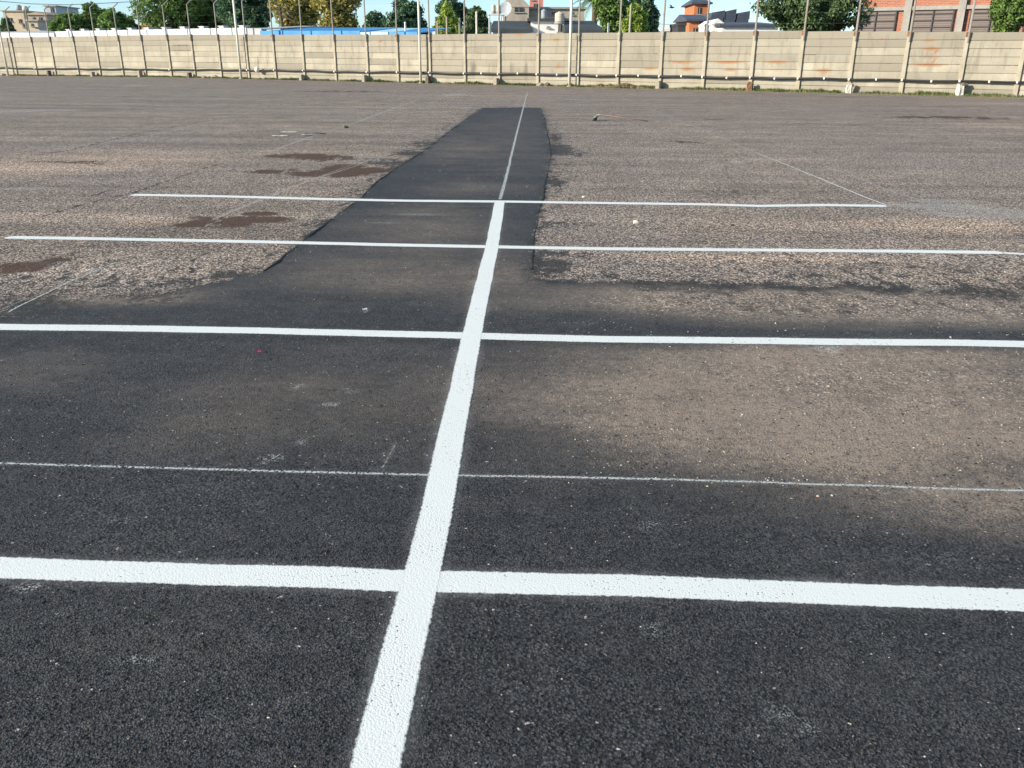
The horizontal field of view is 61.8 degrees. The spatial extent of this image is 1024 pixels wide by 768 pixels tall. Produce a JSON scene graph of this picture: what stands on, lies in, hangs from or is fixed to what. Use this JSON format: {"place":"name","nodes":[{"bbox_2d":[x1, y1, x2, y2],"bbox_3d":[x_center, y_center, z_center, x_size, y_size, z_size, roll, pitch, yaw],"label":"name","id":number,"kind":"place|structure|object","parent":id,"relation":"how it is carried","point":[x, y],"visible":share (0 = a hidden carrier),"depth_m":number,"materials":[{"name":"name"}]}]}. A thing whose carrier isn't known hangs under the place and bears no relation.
{"place":"outdoors","nodes":[
{"label":"outdoors","id":0,"kind":"place"},
{"bbox_2d":[0,1,130,4],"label":"overhead cable","id":1,"kind":"object","parent":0,"point":[64,4],"visible":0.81,"depth_m":85.16,"materials":[{"name":"metal"}]},
{"bbox_2d":[0,0,862,40],"label":"sky","id":2,"kind":"structure","parent":0,"point":[671,14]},
{"bbox_2d":[0,70,1023,767],"bbox_3d":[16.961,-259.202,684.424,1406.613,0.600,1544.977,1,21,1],"label":"ground","id":3,"kind":"structure","parent":0,"point":[902,146],"depth_m":3.88,"materials":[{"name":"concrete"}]},
{"bbox_2d":[0,31,9,75],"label":"pole","id":4,"kind":"object","parent":3,"relation":"on","point":[4,56],"visible":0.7,"depth_m":74.21,"materials":[{"name":"white metal"}]},
{"bbox_2d":[0,16,16,31],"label":"bushy tree","id":5,"kind":"object","parent":3,"relation":"on","point":[3,24],"visible":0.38,"depth_m":93.04,"materials":[{"name":"green plant"}]},
{"bbox_2d":[0,10,56,30],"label":"apartment block","id":6,"kind":"structure","parent":3,"relation":"on","point":[17,18],"depth_m":139.85,"materials":[{"name":"grey concrete"}]},
{"bbox_2d":[15,5,21,9],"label":"roof tank","id":7,"kind":"object","parent":6,"relation":"on","point":[18,7],"visible":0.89,"depth_m":142.57,"materials":[{"name":"white plastic"}]},
{"bbox_2d":[1,31,55,37],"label":"shed","id":8,"kind":"structure","parent":3,"relation":"on","point":[13,34],"depth_m":81.79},
{"bbox_2d":[24,20,49,30],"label":"tan house","id":9,"kind":"structure","parent":3,"relation":"on","point":[33,24],"depth_m":112.22,"materials":[{"name":"grey concrete"}]},
{"bbox_2d":[27,12,55,20],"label":"brown house","id":10,"kind":"structure","parent":3,"relation":"on","point":[38,16],"depth_m":125.71,"materials":[{"name":"grey concrete"}]},
{"bbox_2d":[35,25,68,30],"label":"dark roofed house","id":11,"kind":"structure","parent":3,"relation":"on","point":[42,28],"depth_m":102.88,"materials":[{"name":"stone"}]},
{"bbox_2d":[42,5,79,27],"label":"white block","id":12,"kind":"structure","parent":3,"relation":"on","point":[57,9],"depth_m":149.65,"materials":[{"name":"grey concrete"}]},
{"bbox_2d":[9,263,113,311],"bbox_3d":[-3.126,-0.701,5.999,0.069,0.001,1.472,1,21,2],"label":"road marking","id":13,"kind":"object","parent":3,"relation":"on","point":[53,289],"visible":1,"depth_m":5.81,"materials":[{"name":"white paint"}]},
{"bbox_2d":[26,161,103,164],"bbox_3d":[-6.648,-3.312,12.785,1.369,0.001,0.208,5,21,11],"label":"asphalt crack","id":14,"kind":"object","parent":3,"relation":"on","point":[66,162],"visible":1,"depth_m":12.79,"materials":[{"name":"grey asphalt"}]},
{"bbox_2d":[48,11,84,30],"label":"bushy tree","id":15,"kind":"object","parent":3,"relation":"on","point":[58,23],"visible":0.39,"depth_m":89.11,"materials":[{"name":"green plant"}]},
{"bbox_2d":[77,1,105,30],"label":"bushy tree","id":16,"kind":"object","parent":3,"relation":"on","point":[84,15],"visible":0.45,"depth_m":90.44,"materials":[{"name":"green plant"}]},
{"bbox_2d":[96,6,131,29],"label":"bushy tree","id":17,"kind":"object","parent":3,"relation":"on","point":[105,20],"visible":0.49,"depth_m":86.91,"materials":[{"name":"green plant"}]},
{"bbox_2d":[39,119,216,154],"bbox_3d":[-7.577,-5.232,17.802,0.315,0.001,8.635,0,21,0],"label":"asphalt crack","id":18,"kind":"object","parent":3,"relation":"on","point":[117,138],"visible":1,"depth_m":16.23,"materials":[{"name":"grey asphalt"}]},
{"bbox_2d":[41,164,220,216],"bbox_3d":[-4.462,-2.457,10.578,0.188,0.001,4.842,2,21,3],"label":"asphalt crack","id":19,"kind":"object","parent":3,"relation":"on","point":[121,195],"visible":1,"depth_m":9.80,"materials":[{"name":"black asphalt"}]},
{"bbox_2d":[126,16,141,29],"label":"bushy tree","id":20,"kind":"object","parent":3,"relation":"on","point":[133,24],"visible":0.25,"depth_m":90.23,"materials":[{"name":"green plant"}]},
{"bbox_2d":[137,71,142,76],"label":"concrete stub","id":21,"kind":"object","parent":3,"relation":"on","point":[139,74],"visible":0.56,"depth_m":65.93,"materials":[{"name":"beige concrete"}]},
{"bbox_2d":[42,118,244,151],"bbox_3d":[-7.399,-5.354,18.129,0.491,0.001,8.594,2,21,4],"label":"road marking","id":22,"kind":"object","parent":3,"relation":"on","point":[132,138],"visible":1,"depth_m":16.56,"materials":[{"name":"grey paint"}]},
{"bbox_2d":[127,0,208,28],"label":"spreading tree","id":23,"kind":"object","parent":3,"relation":"on","point":[175,17],"visible":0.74,"depth_m":76.49,"materials":[{"name":"green plant"}]},
{"bbox_2d":[187,72,191,77],"bbox_3d":[-23.866,-22.832,63.260,0.239,0.429,0.319,13,24,29],"label":"concrete stub","id":24,"kind":"object","parent":3,"relation":"on","point":[189,74],"visible":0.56,"depth_m":63.16,"materials":[{"name":"grey concrete"}]},
{"bbox_2d":[55,25,336,73],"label":"long shed","id":25,"kind":"structure","parent":3,"relation":"on","point":[203,30],"depth_m":68.40,"materials":[{"name":"white metal"}]},
{"bbox_2d":[192,0,231,27],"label":"spreading tree","id":26,"kind":"object","parent":3,"relation":"on","point":[208,19],"visible":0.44,"depth_m":80.55,"materials":[{"name":"green plant"}]},
{"bbox_2d":[232,0,243,78],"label":"pole","id":27,"kind":"object","parent":3,"relation":"on","point":[237,43],"visible":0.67,"depth_m":59.68,"materials":[{"name":"grey metal"}]},
{"bbox_2d":[212,0,273,30],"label":"spreading tree","id":28,"kind":"object","parent":3,"relation":"on","point":[254,7],"visible":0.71,"depth_m":74.75,"materials":[{"name":"green plant"}]},
{"bbox_2d":[247,26,315,34],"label":"dark shed end","id":29,"kind":"structure","parent":3,"relation":"on","point":[250,31],"depth_m":61.99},
{"bbox_2d":[272,2,293,29],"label":"utility pole","id":30,"kind":"object","parent":3,"relation":"on","point":[279,9],"visible":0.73,"depth_m":66.41,"materials":[{"name":"brown wood"}]},
{"bbox_2d":[267,0,321,28],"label":"autumn tree","id":31,"kind":"object","parent":3,"relation":"on","point":[292,6],"visible":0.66,"depth_m":71.03,"materials":[{"name":"yellow plant"}]},
{"bbox_2d":[215,157,373,218],"bbox_3d":[-2.558,-2.660,11.142,0.143,0.001,6.042,3,21,7],"label":"road marking","id":32,"kind":"object","parent":3,"relation":"on","point":[282,191],"visible":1,"depth_m":9.94,"materials":[{"name":"white paint"}]},
{"bbox_2d":[271,122,354,151],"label":"road marking","id":33,"kind":"object","parent":3,"relation":"on","point":[307,137],"visible":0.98,"depth_m":16.96,"materials":[{"name":"white paint"}]},
{"bbox_2d":[260,27,403,74],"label":"blue roof shed","id":34,"kind":"structure","parent":3,"relation":"on","point":[328,31],"depth_m":60.04,"materials":[{"name":"blue metal"}]},
{"bbox_2d":[309,0,361,27],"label":"autumn tree","id":35,"kind":"object","parent":3,"relation":"on","point":[344,15],"visible":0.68,"depth_m":69.37,"materials":[{"name":"yellow plant"}]},
{"bbox_2d":[362,75,367,81],"bbox_3d":[-9.495,-19.648,55.059,0.239,0.475,0.319,13,24,29],"label":"concrete stub","id":36,"kind":"object","parent":3,"relation":"on","point":[364,78],"visible":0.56,"depth_m":54.95,"materials":[{"name":"beige concrete"}]},
{"bbox_2d":[263,118,467,270],"bbox_3d":[-1.548,-3.942,14.505,0.138,0.013,17.381,1,21,2],"label":"asphalt edge","id":37,"kind":"object","parent":3,"relation":"on","point":[309,235],"visible":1,"depth_m":8.21,"materials":[{"name":"black asphalt"}]},
{"bbox_2d":[362,10,388,31],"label":"tree","id":38,"kind":"object","parent":3,"relation":"on","point":[373,18],"visible":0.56,"depth_m":82.73,"materials":[{"name":"green plant"}]},
{"bbox_2d":[360,28,416,70],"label":"pale blue roof shed","id":39,"kind":"structure","parent":3,"relation":"on","point":[380,32],"depth_m":56.98,"materials":[{"name":"metal"}]},
{"bbox_2d":[360,99,418,120],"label":"road marking","id":40,"kind":"object","parent":3,"relation":"on","point":[384,111],"visible":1,"depth_m":24.73,"materials":[{"name":"white paint"}]},
{"bbox_2d":[382,0,431,33],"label":"dense tree","id":41,"kind":"object","parent":3,"relation":"on","point":[408,14],"visible":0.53,"depth_m":76.67,"materials":[{"name":"green plant"}]},
{"bbox_2d":[417,0,421,82],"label":"pole","id":42,"kind":"object","parent":3,"relation":"on","point":[419,43],"visible":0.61,"depth_m":51.98,"materials":[{"name":"grey metal"}]},
{"bbox_2d":[389,28,450,77],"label":"blue roof shed","id":43,"kind":"structure","parent":3,"relation":"on","point":[413,31],"depth_m":55.94,"materials":[{"name":"blue metal"}]},
{"bbox_2d":[350,201,504,767],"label":"road marking","id":44,"kind":"object","parent":3,"relation":"on","point":[382,733],"visible":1,"depth_m":2.66,"materials":[{"name":"white paint"}]},
{"bbox_2d":[425,76,430,82],"bbox_3d":[-5.157,-18.691,52.582,0.239,0.495,0.319,13,24,29],"label":"concrete stub","id":45,"kind":"object","parent":3,"relation":"on","point":[427,79],"visible":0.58,"depth_m":52.47,"materials":[{"name":"grey concrete"}]},
{"bbox_2d":[435,17,436,33],"bbox_3d":[-4.921,-21.838,55.816,0.139,3.953,0.139,-8,22,-20],"label":"yard post","id":46,"kind":"object","parent":3,"relation":"on","point":[435,25],"visible":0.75,"depth_m":55.26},
{"bbox_2d":[432,0,460,33],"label":"young tree","id":47,"kind":"object","parent":3,"relation":"on","point":[446,9],"visible":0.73,"depth_m":64.28,"materials":[{"name":"green plant"}]},
{"bbox_2d":[446,17,447,33],"bbox_3d":[-4.189,-21.675,55.418,0.139,3.939,0.139,9,23,22],"label":"yard post","id":48,"kind":"object","parent":3,"relation":"on","point":[447,25],"visible":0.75,"depth_m":54.85,"materials":[{"name":"concrete"}]},
{"bbox_2d":[434,0,468,28],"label":"dense tree","id":49,"kind":"object","parent":3,"relation":"on","point":[458,9],"visible":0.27,"depth_m":76.61,"materials":[{"name":"green plant"}]},
{"bbox_2d":[458,18,460,33],"bbox_3d":[-3.343,-21.451,54.971,0.139,3.849,0.139,-8,22,-20],"label":"yard post","id":50,"kind":"object","parent":3,"relation":"on","point":[459,26],"visible":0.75,"depth_m":54.43,"materials":[{"name":"concrete"}]},
{"bbox_2d":[461,5,491,40],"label":"dense tree","id":51,"kind":"object","parent":3,"relation":"on","point":[483,24],"visible":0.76,"depth_m":75.05,"materials":[{"name":"green plant"}]},
{"bbox_2d":[475,11,477,40],"bbox_3d":[-2.237,-21.380,54.308,0.139,4.199,0.139,-8,22,-20],"label":"yard post","id":52,"kind":"object","parent":3,"relation":"on","point":[476,12],"visible":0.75,"depth_m":53.79,"materials":[{"name":"beige paint"}]},
{"bbox_2d":[487,13,504,21],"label":"tank stand","id":53,"kind":"object","parent":3,"relation":"on","point":[489,14],"visible":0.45,"depth_m":68.09,"materials":[{"name":"white metal"}]},
{"bbox_2d":[491,4,495,12],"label":"water tank","id":54,"kind":"object","parent":53,"relation":"on","point":[493,8],"visible":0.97,"depth_m":67.94,"materials":[{"name":"beige plastic"}]},
{"bbox_2d":[493,78,498,84],"bbox_3d":[-0.923,-17.720,50.179,0.239,0.439,0.319,13,24,29],"label":"concrete stub","id":55,"kind":"object","parent":3,"relation":"on","point":[495,81],"visible":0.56,"depth_m":50.06,"materials":[{"name":"beige concrete"}]},
{"bbox_2d":[5,236,1003,253],"bbox_3d":[-0.181,-1.179,7.294,8.582,0.001,0.317,1,21,3],"label":"road marking","id":56,"kind":"object","parent":3,"relation":"on","point":[519,247],"visible":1,"depth_m":7.25,"materials":[{"name":"white paint"}]},
{"bbox_2d":[500,2,511,20],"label":"satellite dish","id":57,"kind":"object","parent":3,"relation":"on","point":[506,8],"visible":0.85,"depth_m":71.50,"materials":[{"name":"metal"}]},
{"bbox_2d":[130,194,886,206],"bbox_3d":[-0.146,-2.047,9.569,8.541,0.001,0.387,2,21,3],"label":"road marking","id":58,"kind":"object","parent":3,"relation":"on","point":[641,203],"visible":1,"depth_m":9.52,"materials":[{"name":"white paint"}]},
{"bbox_2d":[0,462,1022,490],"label":"road marking","id":59,"kind":"object","parent":3,"relation":"on","point":[521,476],"visible":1,"depth_m":3.28,"materials":[{"name":"paint"}]},
{"bbox_2d":[0,0,1023,96],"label":"concrete wall","id":60,"kind":"structure","parent":3,"relation":"on","point":[805,53],"depth_m":47.38,"materials":[{"name":"concrete"}]},
{"bbox_2d":[0,67,1023,83],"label":"wall pipe","id":61,"kind":"object","parent":60,"relation":"attached to","point":[909,80],"depth_m":46.48,"materials":[{"name":"black metal"}]},
{"bbox_2d":[0,557,1023,611],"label":"road marking","id":62,"kind":"object","parent":3,"relation":"on","point":[877,595],"visible":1,"depth_m":2.61,"materials":[{"name":"white paint"}]},
{"bbox_2d":[0,324,1023,346],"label":"road marking","id":63,"kind":"object","parent":3,"relation":"on","point":[670,339],"visible":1,"depth_m":4.92,"materials":[{"name":"white paint"}]},
{"bbox_2d":[491,21,532,79],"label":"charcoal roof house","id":64,"kind":"structure","parent":3,"relation":"on","point":[507,27],"depth_m":61.69,"materials":[{"name":"grey"}]},
{"bbox_2d":[499,92,527,198],"bbox_3d":[0.290,-7.864,24.818,0.082,0.001,32.428,1,21,1],"label":"road marking","id":65,"kind":"object","parent":3,"relation":"on","point":[509,164],"visible":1,"depth_m":13.49,"materials":[{"name":"paint"}]},
{"bbox_2d":[4,74,1023,98],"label":"grass","id":66,"kind":"structure","parent":3,"relation":"on","point":[926,93],"depth_m":45.47,"materials":[{"name":"green plant"}]},
{"bbox_2d":[501,0,529,20],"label":"stone gable building","id":67,"kind":"structure","parent":3,"relation":"on","point":[519,11],"depth_m":84.40,"materials":[{"name":"beige stone"}]},
{"bbox_2d":[514,8,523,12],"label":"window","id":68,"kind":"structure","parent":67,"relation":"in","point":[517,10],"depth_m":84.33,"materials":[{"name":"grey glass"}]},
{"bbox_2d":[530,0,542,6],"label":"red tower","id":69,"kind":"structure","parent":3,"relation":"on","point":[533,3],"depth_m":100.60,"materials":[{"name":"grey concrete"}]},
{"bbox_2d":[531,108,551,268],"bbox_3d":[0.645,-4.875,16.983,0.261,0.011,22.486,1,21,2],"label":"asphalt edge","id":70,"kind":"object","parent":3,"relation":"on","point":[533,250],"visible":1,"depth_m":9.78,"materials":[{"name":"black asphalt"}]},
{"bbox_2d":[527,18,568,32],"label":"white house","id":71,"kind":"structure","parent":3,"relation":"on","point":[547,25],"depth_m":62.70,"materials":[{"name":"concrete"}]},
{"bbox_2d":[541,9,546,17],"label":"water tank","id":72,"kind":"object","parent":71,"relation":"on","point":[543,13],"visible":0.97,"depth_m":73.51,"materials":[{"name":"white plastic"}]},
{"bbox_2d":[554,12,564,23],"bbox_3d":[3.423,-26.322,61.436,0.744,0.803,0.745,1,21,1],"label":"water tank","id":73,"kind":"object","parent":71,"relation":"on","point":[558,19],"visible":1,"depth_m":61.21,"materials":[{"name":"beige plastic"}]},
{"bbox_2d":[557,24,562,32],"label":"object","id":74,"kind":"structure","parent":71,"relation":"in","point":[559,25],"depth_m":62.70,"materials":[{"name":"grey glass"}]},
{"bbox_2d":[529,7,586,32],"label":"long stone wing","id":75,"kind":"structure","parent":3,"relation":"on","point":[551,12],"depth_m":86.21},
{"bbox_2d":[567,0,572,86],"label":"pole","id":76,"kind":"object","parent":3,"relation":"on","point":[570,45],"visible":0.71,"depth_m":46.98,"materials":[{"name":"grey metal"}]},
{"bbox_2d":[563,21,603,74],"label":"dark roof cottage","id":77,"kind":"structure","parent":3,"relation":"on","point":[589,27],"depth_m":59.96,"materials":[{"name":"grey metal"}]},
{"bbox_2d":[569,0,599,23],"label":"palm tree","id":78,"kind":"object","parent":3,"relation":"on","point":[594,16],"visible":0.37,"depth_m":67.64,"materials":[{"name":"green plant"}]},
{"bbox_2d":[591,0,634,32],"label":"broad tree","id":79,"kind":"object","parent":3,"relation":"on","point":[611,13],"visible":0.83,"depth_m":65.43,"materials":[{"name":"green plant"}]},
{"bbox_2d":[583,82,653,88],"bbox_3d":[5.755,-16.085,45.946,3.858,0.351,1.379,12,24,28],"label":"dry grass heap","id":80,"kind":"object","parent":3,"relation":"on","point":[625,85],"visible":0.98,"depth_m":45.64,"materials":[{"name":"plant"}]},
{"bbox_2d":[593,114,647,121],"bbox_3d":[2.765,-6.790,21.796,1.399,0.172,0.340,6,22,15],"label":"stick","id":81,"kind":"object","parent":3,"relation":"on","point":[595,117],"visible":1,"depth_m":21.82,"materials":[{"name":"brown wood"}]},
{"bbox_2d":[629,5,631,32],"bbox_3d":[6.763,-19.531,49.393,0.139,4.342,0.139,-8,22,-20],"label":"yard post","id":82,"kind":"object","parent":3,"relation":"on","point":[630,17],"visible":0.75,"depth_m":48.84,"materials":[{"name":"concrete"}]},
{"bbox_2d":[618,3,648,32],"bbox_3d":[7.865,-22.064,55.474,2.088,4.958,1.841,1,21,1],"label":"round tree","id":83,"kind":"object","parent":3,"relation":"on","point":[640,16],"visible":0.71,"depth_m":54.70,"materials":[{"name":"green plant"}]},
{"bbox_2d":[631,0,660,31],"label":"flat topped tree","id":84,"kind":"object","parent":3,"relation":"on","point":[653,12],"visible":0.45,"depth_m":69.05,"materials":[{"name":"green plant"}]},
{"bbox_2d":[655,81,660,88],"bbox_3d":[7.743,-15.797,45.235,0.239,0.460,0.319,13,24,29],"label":"concrete stub","id":85,"kind":"object","parent":3,"relation":"on","point":[657,84],"visible":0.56,"depth_m":45.11,"materials":[{"name":"beige concrete"}]},
{"bbox_2d":[659,27,669,31],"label":"white cottage","id":86,"kind":"structure","parent":3,"relation":"on","point":[666,29],"depth_m":87.28,"materials":[{"name":"white paint"}]},
{"bbox_2d":[670,23,686,31],"bbox_3d":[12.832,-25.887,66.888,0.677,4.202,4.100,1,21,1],"label":"dark cabin","id":87,"kind":"object","parent":3,"relation":"on","point":[678,27],"visible":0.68,"depth_m":64.46,"materials":[{"name":"metal"}]},
{"bbox_2d":[621,97,751,150],"bbox_3d":[4.369,-8.150,25.623,0.112,0.001,23.108,1,21,1],"label":"road marking","id":88,"kind":"object","parent":3,"relation":"on","point":[696,127],"visible":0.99,"depth_m":19.82,"materials":[{"name":"white paint"}]},
{"bbox_2d":[672,15,713,31],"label":"orange house","id":89,"kind":"structure","parent":3,"relation":"on","point":[693,22],"depth_m":77.31,"materials":[{"name":"brick"}]},
{"bbox_2d":[681,0,712,14],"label":"orange tower","id":90,"kind":"structure","parent":3,"relation":"on","point":[698,7],"depth_m":87.72,"materials":[{"name":"paint"}]},
{"bbox_2d":[698,19,722,61],"bbox_3d":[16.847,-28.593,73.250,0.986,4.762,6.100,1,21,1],"label":"cream gable house","id":91,"kind":"structure","parent":3,"relation":"on","point":[711,27],"depth_m":70.77,"materials":[{"name":"white paint"}]},
{"bbox_2d":[714,22,777,61],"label":"warehouse","id":92,"kind":"structure","parent":3,"relation":"on","point":[736,26],"depth_m":67.98,"materials":[{"name":"metal"}]},
{"bbox_2d":[702,10,724,21],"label":"sawtooth roof","id":93,"kind":"structure","parent":92,"relation":"attached to","point":[720,15],"depth_m":80.52,"materials":[{"name":"metal"}]},
{"bbox_2d":[723,9,736,21],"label":"sawtooth roof","id":94,"kind":"structure","parent":92,"relation":"attached to","point":[730,15],"depth_m":80.49,"materials":[{"name":"metal"}]},
{"bbox_2d":[735,11,749,21],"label":"sawtooth roof","id":95,"kind":"structure","parent":92,"relation":"attached to","point":[742,17],"depth_m":80.51,"materials":[{"name":"metal"}]},
{"bbox_2d":[746,81,752,90],"bbox_3d":[11.875,-14.895,42.793,0.302,0.493,0.228,1,21,1],"label":"brick lump","id":96,"kind":"object","parent":3,"relation":"on","point":[749,86],"visible":0.86,"depth_m":42.71,"materials":[{"name":"orange brick"}]},
{"bbox_2d":[750,0,876,85],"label":"round tree","id":97,"kind":"object","parent":3,"relation":"on","point":[829,15],"visible":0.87,"depth_m":45.95,"materials":[{"name":"green plant"}]},
{"bbox_2d":[760,154,885,204],"bbox_3d":[4.162,-2.982,12.081,0.074,0.001,5.671,1,21,1],"label":"road marking","id":98,"kind":"object","parent":3,"relation":"on","point":[828,182],"visible":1,"depth_m":11.16,"materials":[{"name":"white paint"}]},
{"bbox_2d":[846,83,853,92],"bbox_3d":[16.017,-14.001,40.497,0.374,0.500,0.226,1,21,1],"label":"leaning stone","id":99,"kind":"object","parent":3,"relation":"on","point":[848,87],"visible":0.94,"depth_m":40.41,"materials":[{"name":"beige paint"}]},
{"bbox_2d":[851,175,927,201],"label":"road marking","id":100,"kind":"object","parent":3,"relation":"on","point":[889,190],"visible":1,"depth_m":10.50,"materials":[{"name":"grey paint"}]},
{"bbox_2d":[956,82,968,95],"bbox_3d":[20.093,-13.126,38.175,0.492,0.642,0.334,1,21,1],"label":"stump","id":101,"kind":"object","parent":3,"relation":"on","point":[960,89],"visible":0.94,"depth_m":38.06,"materials":[{"name":"beige paint"}]},
{"bbox_2d":[988,0,1023,65],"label":"round tree","id":102,"kind":"object","parent":3,"relation":"on","point":[1008,15],"visible":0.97,"depth_m":39.58,"materials":[{"name":"green plant"}]},
{"bbox_2d":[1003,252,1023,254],"bbox_3d":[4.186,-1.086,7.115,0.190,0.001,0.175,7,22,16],"label":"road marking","id":103,"kind":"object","parent":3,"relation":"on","point":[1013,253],"visible":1,"depth_m":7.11,"materials":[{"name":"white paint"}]},
{"bbox_2d":[852,0,1023,89],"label":"brick building","id":104,"kind":"structure","parent":0,"point":[929,15],"depth_m":44.36,"materials":[{"name":"orange brick"}]}
]}

